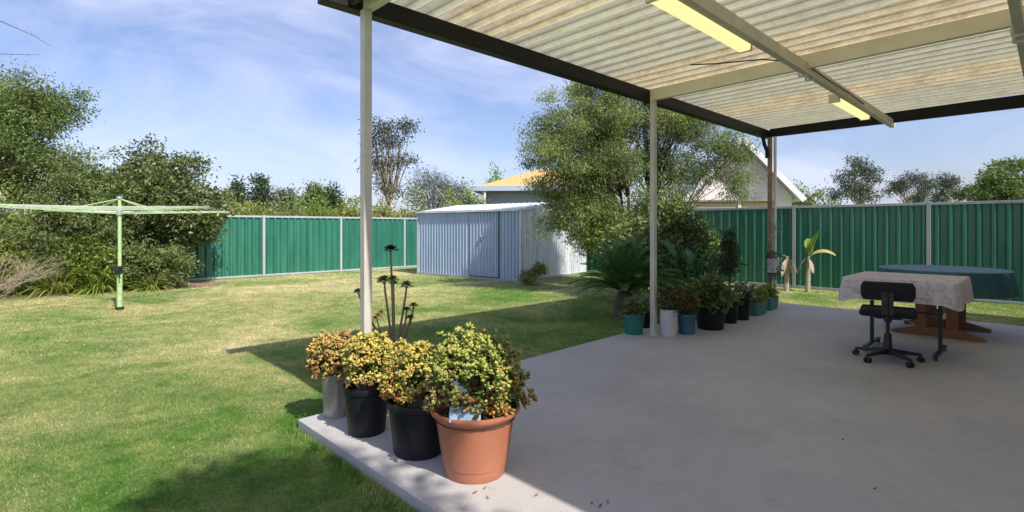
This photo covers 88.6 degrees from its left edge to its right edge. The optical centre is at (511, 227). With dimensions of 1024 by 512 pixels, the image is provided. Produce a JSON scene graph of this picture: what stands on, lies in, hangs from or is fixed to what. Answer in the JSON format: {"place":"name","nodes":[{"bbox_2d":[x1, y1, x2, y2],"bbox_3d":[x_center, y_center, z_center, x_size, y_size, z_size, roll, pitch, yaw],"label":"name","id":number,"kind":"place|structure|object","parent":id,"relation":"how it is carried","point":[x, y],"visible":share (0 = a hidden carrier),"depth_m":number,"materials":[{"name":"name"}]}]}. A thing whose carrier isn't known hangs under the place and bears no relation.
{"place":"outdoors","nodes":[
{"label":"outdoors","id":0,"kind":"place"},
{"bbox_2d":[236,196,285,214],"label":"bush","id":1,"kind":"object","parent":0,"point":[245,202],"visible":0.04,"depth_m":35.88,"materials":[{"name":"green plant"}]},
{"bbox_2d":[0,267,1023,511],"bbox_3d":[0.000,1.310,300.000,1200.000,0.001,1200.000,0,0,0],"label":"lawn","id":2,"kind":"structure","parent":0,"point":[240,445],"depth_m":4.54,"materials":[{"name":"green plant"}]},
{"bbox_2d":[0,21,49,75],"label":"bare tree","id":3,"kind":"object","parent":2,"relation":"on","point":[20,54],"visible":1,"depth_m":7.00,"materials":[{"name":"plant"}]},
{"bbox_2d":[0,58,104,211],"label":"spreading tree","id":4,"kind":"object","parent":2,"relation":"on","point":[39,111],"visible":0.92,"depth_m":10.82,"materials":[{"name":"green plant"}]},
{"bbox_2d":[0,281,224,298],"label":"garden bed","id":5,"kind":"object","parent":2,"relation":"on","point":[197,283],"visible":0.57,"depth_m":11.09,"materials":[{"name":"soil"},{"name":"bark mulch"}]},
{"bbox_2d":[0,184,47,287],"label":"shrub","id":6,"kind":"object","parent":5,"relation":"on","point":[24,255],"visible":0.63,"depth_m":10.31,"materials":[{"name":"green plant"}]},
{"bbox_2d":[0,262,60,296],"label":"strappy grass","id":7,"kind":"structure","parent":5,"relation":"on","point":[14,291],"depth_m":10.02,"materials":[{"name":"green plant"}]},
{"bbox_2d":[0,252,71,297],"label":"bare shrub","id":8,"kind":"object","parent":5,"relation":"on","point":[19,277],"visible":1,"depth_m":9.70,"materials":[{"name":"plant"}]},
{"bbox_2d":[4,263,92,298],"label":"strappy grass","id":9,"kind":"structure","parent":5,"relation":"on","point":[46,283],"depth_m":10.16,"materials":[{"name":"green plant"}]},
{"bbox_2d":[26,242,127,293],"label":"strappy grass","id":10,"kind":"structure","parent":5,"relation":"on","point":[79,283],"depth_m":10.50,"materials":[{"name":"green plant"}]},
{"bbox_2d":[22,226,141,289],"bbox_3d":[-8.807,0.688,10.768,2.201,1.442,1.247,0,0,0],"label":"fresh green bush","id":11,"kind":"object","parent":5,"relation":"on","point":[74,257],"visible":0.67,"depth_m":10.55,"materials":[{"name":"green plant"}]},
{"bbox_2d":[0,137,171,284],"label":"olive shrub","id":12,"kind":"object","parent":5,"relation":"on","point":[67,182],"visible":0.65,"depth_m":10.65,"materials":[{"name":"green plant"}]},
{"bbox_2d":[36,256,152,296],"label":"strappy grass","id":13,"kind":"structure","parent":5,"relation":"on","point":[100,284],"depth_m":10.40,"materials":[{"name":"green plant"}]},
{"bbox_2d":[74,238,204,288],"bbox_3d":[-7.791,0.803,11.081,2.445,1.315,1.241,0,0,-15],"label":"bush","id":14,"kind":"object","parent":5,"relation":"on","point":[183,261],"visible":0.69,"depth_m":11.00,"materials":[{"name":"green plant"}]},
{"bbox_2d":[114,264,187,292],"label":"strappy grass","id":15,"kind":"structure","parent":5,"relation":"on","point":[158,286],"depth_m":10.84,"materials":[{"name":"green plant"}]},
{"bbox_2d":[67,133,241,274],"bbox_3d":[-7.930,-0.422,11.678,3.460,3.564,2.544,0,0,0],"label":"dense tree","id":16,"kind":"object","parent":5,"relation":"on","point":[186,230],"visible":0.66,"depth_m":11.42,"materials":[{"name":"green plant"}]},
{"bbox_2d":[0,196,229,309],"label":"rotary clothes line","id":17,"kind":"object","parent":2,"relation":"on","point":[118,269],"visible":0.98,"depth_m":8.22,"materials":[{"name":"green paint"}]},
{"bbox_2d":[0,212,416,290],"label":"metal fence","id":18,"kind":"object","parent":2,"relation":"on","point":[262,246],"visible":0.34,"depth_m":14.50,"materials":[{"name":"green metal"}]},
{"bbox_2d":[215,188,242,211],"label":"skyline tree","id":19,"kind":"object","parent":2,"relation":"on","point":[229,195],"visible":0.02,"depth_m":30.18,"materials":[{"name":"green plant"}]},
{"bbox_2d":[212,188,258,215],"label":"bush","id":20,"kind":"object","parent":2,"relation":"on","point":[237,209],"visible":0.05,"depth_m":17.53,"materials":[{"name":"green plant"}]},
{"bbox_2d":[221,173,250,211],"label":"skyline tree","id":21,"kind":"object","parent":2,"relation":"on","point":[239,187],"visible":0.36,"depth_m":41.66,"materials":[{"name":"green plant"}]},
{"bbox_2d":[236,196,282,215],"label":"bush","id":22,"kind":"object","parent":2,"relation":"on","point":[252,209],"visible":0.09,"depth_m":18.82,"materials":[{"name":"green plant"}]},
{"bbox_2d":[243,172,277,210],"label":"skyline tree","id":23,"kind":"object","parent":2,"relation":"on","point":[259,190],"visible":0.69,"depth_m":41.79,"materials":[{"name":"green plant"}]},
{"bbox_2d":[271,186,297,212],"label":"skyline tree","id":24,"kind":"object","parent":2,"relation":"on","point":[283,193],"visible":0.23,"depth_m":43.73,"materials":[{"name":"green plant"}]},
{"bbox_2d":[258,194,317,215],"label":"bush","id":25,"kind":"object","parent":2,"relation":"on","point":[284,212],"visible":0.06,"depth_m":18.98,"materials":[{"name":"green plant"}]},
{"bbox_2d":[287,187,300,205],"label":"skyline tree","id":26,"kind":"object","parent":2,"relation":"on","point":[294,195],"visible":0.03,"depth_m":45.94,"materials":[{"name":"green plant"}]},
{"bbox_2d":[265,194,339,216],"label":"bush","id":27,"kind":"object","parent":2,"relation":"on","point":[294,208],"visible":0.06,"depth_m":33.29,"materials":[{"name":"green plant"}]},
{"bbox_2d":[290,179,331,209],"bbox_3d":[-14.980,-1.211,39.945,2.985,5.142,3.188,0,0,0],"label":"skyline tree","id":28,"kind":"object","parent":2,"relation":"on","point":[311,190],"visible":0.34,"depth_m":39.52,"materials":[{"name":"green plant"}]},
{"bbox_2d":[299,195,353,216],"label":"bush","id":29,"kind":"object","parent":2,"relation":"on","point":[323,211],"visible":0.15,"depth_m":20.65,"materials":[{"name":"green plant"}]},
{"bbox_2d":[320,179,349,210],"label":"skyline tree","id":30,"kind":"object","parent":2,"relation":"on","point":[332,199],"visible":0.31,"depth_m":41.74,"materials":[{"name":"green plant"}]},
{"bbox_2d":[334,194,373,216],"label":"bush","id":31,"kind":"object","parent":2,"relation":"on","point":[350,212],"visible":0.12,"depth_m":20.74,"materials":[{"name":"green plant"}]},
{"bbox_2d":[352,193,413,217],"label":"bush","id":32,"kind":"object","parent":2,"relation":"on","point":[385,213],"visible":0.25,"depth_m":20.73,"materials":[{"name":"green plant"}]},
{"bbox_2d":[354,114,424,210],"bbox_3d":[-6.114,-2.143,26.088,3.376,7.007,2.454,0,0,-20],"label":"gum tree","id":33,"kind":"object","parent":2,"relation":"on","point":[389,187],"visible":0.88,"depth_m":25.87,"materials":[{"name":"green plant"}]},
{"bbox_2d":[394,179,434,217],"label":"bush","id":34,"kind":"object","parent":2,"relation":"on","point":[417,204],"visible":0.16,"depth_m":21.45,"materials":[{"name":"green plant"}]},
{"bbox_2d":[396,165,476,213],"bbox_3d":[-3.325,-0.722,23.464,3.813,4.164,3.038,0,0,20],"label":"wattle tree","id":35,"kind":"object","parent":2,"relation":"on","point":[441,182],"visible":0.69,"depth_m":23.23,"materials":[{"name":"green plant"}]},
{"bbox_2d":[437,185,461,206],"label":"bush","id":36,"kind":"object","parent":2,"relation":"on","point":[449,196],"visible":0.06,"depth_m":21.41,"materials":[{"name":"green plant"}]},
{"bbox_2d":[454,177,488,204],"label":"bush","id":37,"kind":"object","parent":2,"relation":"on","point":[469,197],"visible":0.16,"depth_m":22.92,"materials":[{"name":"green plant"}]},
{"bbox_2d":[481,162,505,201],"bbox_3d":[-1.010,-1.414,33.019,2.560,5.548,2.414,0,0,44],"label":"round tree","id":38,"kind":"object","parent":2,"relation":"on","point":[495,177],"visible":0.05,"depth_m":32.99,"materials":[{"name":"green plant"}]},
{"bbox_2d":[415,202,585,282],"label":"garden shed","id":39,"kind":"structure","parent":2,"relation":"on","point":[488,241],"depth_m":13.40,"materials":[{"name":"metal"}]},
{"bbox_2d":[469,212,497,276],"bbox_3d":[-0.733,0.430,13.124,0.980,1.600,0.079,0,0,38],"label":"door","id":40,"kind":"structure","parent":39,"relation":"in","point":[483,226],"depth_m":13.14,"materials":[{"name":"metal"}]},
{"bbox_2d":[516,260,548,284],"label":"corner weed","id":41,"kind":"object","parent":2,"relation":"on","point":[536,271],"visible":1,"depth_m":11.88,"materials":[{"name":"green plant"}]},
{"bbox_2d":[567,235,686,316],"bbox_3d":[1.664,0.709,7.723,1.724,1.201,1.606,0,0,-42],"label":"cycad","id":42,"kind":"object","parent":2,"relation":"on","point":[623,270],"visible":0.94,"depth_m":7.57,"materials":[{"name":"green plant"}]},
{"bbox_2d":[512,81,764,292],"bbox_3d":[2.590,-1.352,10.661,5.319,5.423,2.908,0,0,0],"label":"feathery tree","id":43,"kind":"object","parent":2,"relation":"on","point":[603,161],"visible":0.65,"depth_m":10.20,"materials":[{"name":"green plant"}]},
{"bbox_2d":[598,208,697,295],"bbox_3d":[2.433,0.504,9.403,1.834,1.712,1.328,0,0,0],"label":"dark understorey bush","id":44,"kind":"object","parent":2,"relation":"on","point":[630,229],"visible":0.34,"depth_m":9.26,"materials":[{"name":"green plant"}]},
{"bbox_2d":[298,302,1023,511],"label":"patio slab","id":45,"kind":"structure","parent":2,"relation":"on","point":[768,411],"depth_m":3.26,"materials":[{"name":"concrete"}]},
{"bbox_2d":[304,329,350,418],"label":"potted jade plant","id":46,"kind":"object","parent":45,"relation":"on","point":[328,348],"visible":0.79,"depth_m":3.42,"materials":[{"name":"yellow plant"}]},
{"bbox_2d":[337,329,393,437],"bbox_3d":[-0.882,0.941,3.222,0.345,0.619,0.363,0,0,-44],"label":"potted jade plant","id":47,"kind":"object","parent":45,"relation":"on","point":[365,404],"visible":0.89,"depth_m":3.12,"materials":[{"name":"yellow plant"}]},
{"bbox_2d":[353,244,419,353],"bbox_3d":[-0.915,0.686,3.791,0.458,1.128,0.242,0,0,22],"label":"potted aeonium","id":48,"kind":"object","parent":45,"relation":"on","point":[392,277],"visible":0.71,"depth_m":3.75,"materials":[{"name":"black plant"}]},
{"bbox_2d":[374,337,446,460],"bbox_3d":[-0.545,0.935,2.959,0.410,0.631,0.410,0,0,0],"label":"potted jade plant","id":49,"kind":"object","parent":45,"relation":"on","point":[414,431],"visible":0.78,"depth_m":2.82,"materials":[{"name":"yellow plant"}]},
{"bbox_2d":[422,321,537,484],"bbox_3d":[-0.162,0.863,2.724,0.600,0.773,0.546,0,0,0],"label":"potted jade plant","id":50,"kind":"object","parent":45,"relation":"on","point":[474,452],"visible":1,"depth_m":2.56,"materials":[{"name":"green plant"}]},
{"bbox_2d":[449,406,480,422],"bbox_3d":[-0.225,0.898,2.515,0.152,0.073,0.044,0,0,-3],"label":"plant tag","id":51,"kind":"object","parent":50,"relation":"on","point":[460,415],"visible":0.66,"depth_m":2.51,"materials":[{"name":"blue"}]},
{"bbox_2d":[617,295,649,334],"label":"potted plant","id":52,"kind":"object","parent":45,"relation":"on","point":[632,316],"visible":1,"depth_m":6.09,"materials":[{"name":"green plant"}]},
{"bbox_2d":[638,290,649,327],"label":"potted plant","id":53,"kind":"object","parent":45,"relation":"on","point":[646,298],"visible":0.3,"depth_m":6.50,"materials":[{"name":"green plant"}]},
{"bbox_2d":[649,284,683,335],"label":"potted plant","id":54,"kind":"object","parent":45,"relation":"on","point":[666,304],"visible":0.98,"depth_m":6.03,"materials":[{"name":"white plant"}]},
{"bbox_2d":[317,0,1023,335],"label":"patio cover","id":55,"kind":"object","parent":45,"relation":"on","point":[890,63],"visible":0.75,"depth_m":4.76,"materials":[{"name":"metal"}]},
{"bbox_2d":[645,0,751,53],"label":"batten light","id":56,"kind":"object","parent":55,"relation":"attached to","point":[692,17],"visible":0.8,"depth_m":3.65,"materials":[{"name":"beige paint"}]},
{"bbox_2d":[763,222,783,281],"bbox_3d":[4.230,0.377,8.479,0.312,1.033,0.364,0,0,23],"label":"post planter","id":57,"kind":"object","parent":55,"relation":"attached to","point":[773,267],"visible":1,"depth_m":8.45,"materials":[{"name":"grey plant"}]},
{"bbox_2d":[828,94,869,120],"bbox_3d":[4.128,-1.452,6.392,1.400,0.096,0.115,0,0,-44],"label":"batten light","id":58,"kind":"object","parent":55,"relation":"attached to","point":[837,101],"visible":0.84,"depth_m":6.22,"materials":[{"name":"beige paint"}]},
{"bbox_2d":[672,285,703,334],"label":"potted plant","id":59,"kind":"object","parent":45,"relation":"on","point":[687,315],"visible":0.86,"depth_m":6.10,"materials":[{"name":"green plant"}]},
{"bbox_2d":[684,271,738,330],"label":"potted plant","id":60,"kind":"object","parent":45,"relation":"on","point":[715,301],"visible":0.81,"depth_m":6.34,"materials":[{"name":"green plant"}]},
{"bbox_2d":[711,224,743,323],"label":"potted plant","id":61,"kind":"object","parent":45,"relation":"on","point":[728,263],"visible":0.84,"depth_m":6.82,"materials":[{"name":"green plant"}]},
{"bbox_2d":[732,280,757,320],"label":"potted plant","id":62,"kind":"object","parent":45,"relation":"on","point":[748,295],"visible":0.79,"depth_m":7.03,"materials":[{"name":"green plant"}]},
{"bbox_2d":[741,287,770,315],"bbox_3d":[3.480,1.042,7.506,0.524,0.416,0.346,0,0,-44],"label":"planter trough","id":63,"kind":"object","parent":45,"relation":"on","point":[758,306],"visible":0.63,"depth_m":7.41,"materials":[{"name":"plastic"}]},
{"bbox_2d":[755,282,779,310],"bbox_3d":[3.894,1.044,8.010,0.438,0.413,0.357,0,0,-44],"label":"planter trough","id":64,"kind":"object","parent":45,"relation":"on","point":[772,300],"visible":0.62,"depth_m":7.91,"materials":[{"name":"plastic"}]},
{"bbox_2d":[852,281,924,367],"bbox_3d":[3.533,0.873,4.938,0.568,0.751,0.567,0,0,36],"label":"office chair","id":65,"kind":"object","parent":45,"relation":"on","point":[887,294],"visible":1,"depth_m":4.80,"materials":[{"name":"black fabric"}]},
{"bbox_2d":[863,300,946,360],"bbox_3d":[3.980,0.877,5.300,0.920,0.746,0.860,0,0,-44],"label":"folding table","id":66,"kind":"object","parent":45,"relation":"on","point":[938,352],"visible":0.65,"depth_m":5.10,"materials":[{"name":"black metal"}]},
{"bbox_2d":[838,271,973,311],"bbox_3d":[3.980,0.620,5.299,1.054,0.247,0.995,0,0,-44],"label":"tablecloth","id":67,"kind":"object","parent":66,"relation":"on","point":[955,293],"visible":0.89,"depth_m":4.91,"materials":[{"name":"fabric"}]},
{"bbox_2d":[891,304,991,342],"bbox_3d":[5.160,0.876,6.300,1.260,0.747,1.197,0,0,-44],"label":"pedestal table","id":68,"kind":"object","parent":45,"relation":"on","point":[954,321],"visible":0.47,"depth_m":6.09,"materials":[{"name":"brown wood"}]},
{"bbox_2d":[876,265,1020,298],"bbox_3d":[5.165,0.632,6.294,1.390,0.278,1.347,0,0,-44],"label":"tablecloth","id":69,"kind":"object","parent":68,"relation":"on","point":[990,283],"visible":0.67,"depth_m":5.72,"materials":[{"name":"teal fabric"}]},
{"bbox_2d":[645,188,741,286],"bbox_3d":[3.319,0.313,9.739,1.834,2.094,1.272,0,0,0],"label":"tall understorey bush","id":70,"kind":"object","parent":2,"relation":"on","point":[704,240],"visible":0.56,"depth_m":9.54,"materials":[{"name":"green plant"}]},
{"bbox_2d":[647,240,747,288],"bbox_3d":[2.821,0.765,8.583,1.598,1.105,1.721,0,0,-42],"label":"broad leaved plant","id":71,"kind":"object","parent":2,"relation":"on","point":[689,258],"visible":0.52,"depth_m":8.55,"materials":[{"name":"green plant"}]},
{"bbox_2d":[671,136,806,208],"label":"white gabled house","id":72,"kind":"structure","parent":2,"relation":"on","point":[788,192],"depth_m":17.34,"materials":[{"name":"paint"}]},
{"bbox_2d":[777,255,796,291],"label":"banana plant","id":73,"kind":"object","parent":2,"relation":"on","point":[786,264],"visible":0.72,"depth_m":10.69,"materials":[{"name":"yellow plant"}]},
{"bbox_2d":[586,200,1023,304],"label":"metal fence","id":74,"kind":"object","parent":2,"relation":"on","point":[856,238],"visible":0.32,"depth_m":10.28,"materials":[{"name":"green metal"}]},
{"bbox_2d":[792,179,833,205],"bbox_3d":[11.409,-0.170,20.267,2.950,3.339,2.384,0,0,-22],"label":"round tree","id":75,"kind":"object","parent":2,"relation":"on","point":[809,200],"visible":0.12,"depth_m":19.79,"materials":[{"name":"green plant"}]},
{"bbox_2d":[798,231,835,291],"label":"banana plant","id":76,"kind":"object","parent":2,"relation":"on","point":[809,245],"visible":0.96,"depth_m":10.60,"materials":[{"name":"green plant"}]},
{"bbox_2d":[821,193,845,204],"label":"round tree","id":77,"kind":"object","parent":2,"relation":"on","point":[831,202],"visible":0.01,"depth_m":23.72,"materials":[{"name":"green plant"}]},
{"bbox_2d":[820,153,891,203],"bbox_3d":[22.837,-1.869,34.859,4.062,6.459,3.341,0,0,34],"label":"gum tree","id":78,"kind":"object","parent":2,"relation":"on","point":[862,194],"visible":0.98,"depth_m":34.71,"materials":[{"name":"green plant"}]},
{"bbox_2d":[877,168,942,202],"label":"gum tree","id":79,"kind":"object","parent":2,"relation":"on","point":[902,186],"visible":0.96,"depth_m":41.71,"materials":[{"name":"green plant"}]},
{"bbox_2d":[927,170,971,201],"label":"gum tree","id":80,"kind":"object","parent":2,"relation":"on","point":[948,182],"visible":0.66,"depth_m":41.76,"materials":[{"name":"green plant"}]},
{"bbox_2d":[945,155,1023,201],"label":"round tree","id":81,"kind":"object","parent":2,"relation":"on","point":[998,182],"visible":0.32,"depth_m":21.52,"materials":[{"name":"green plant"}]},
{"bbox_2d":[0,0,1023,216],"label":"sky","id":82,"kind":"structure","parent":0,"point":[271,88],"materials":[{"name":"blue"}]},
{"bbox_2d":[472,168,631,203],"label":"ochre roofed house","id":83,"kind":"structure","parent":0,"point":[504,191],"depth_m":24.11,"materials":[{"name":"metal"}]}
]}

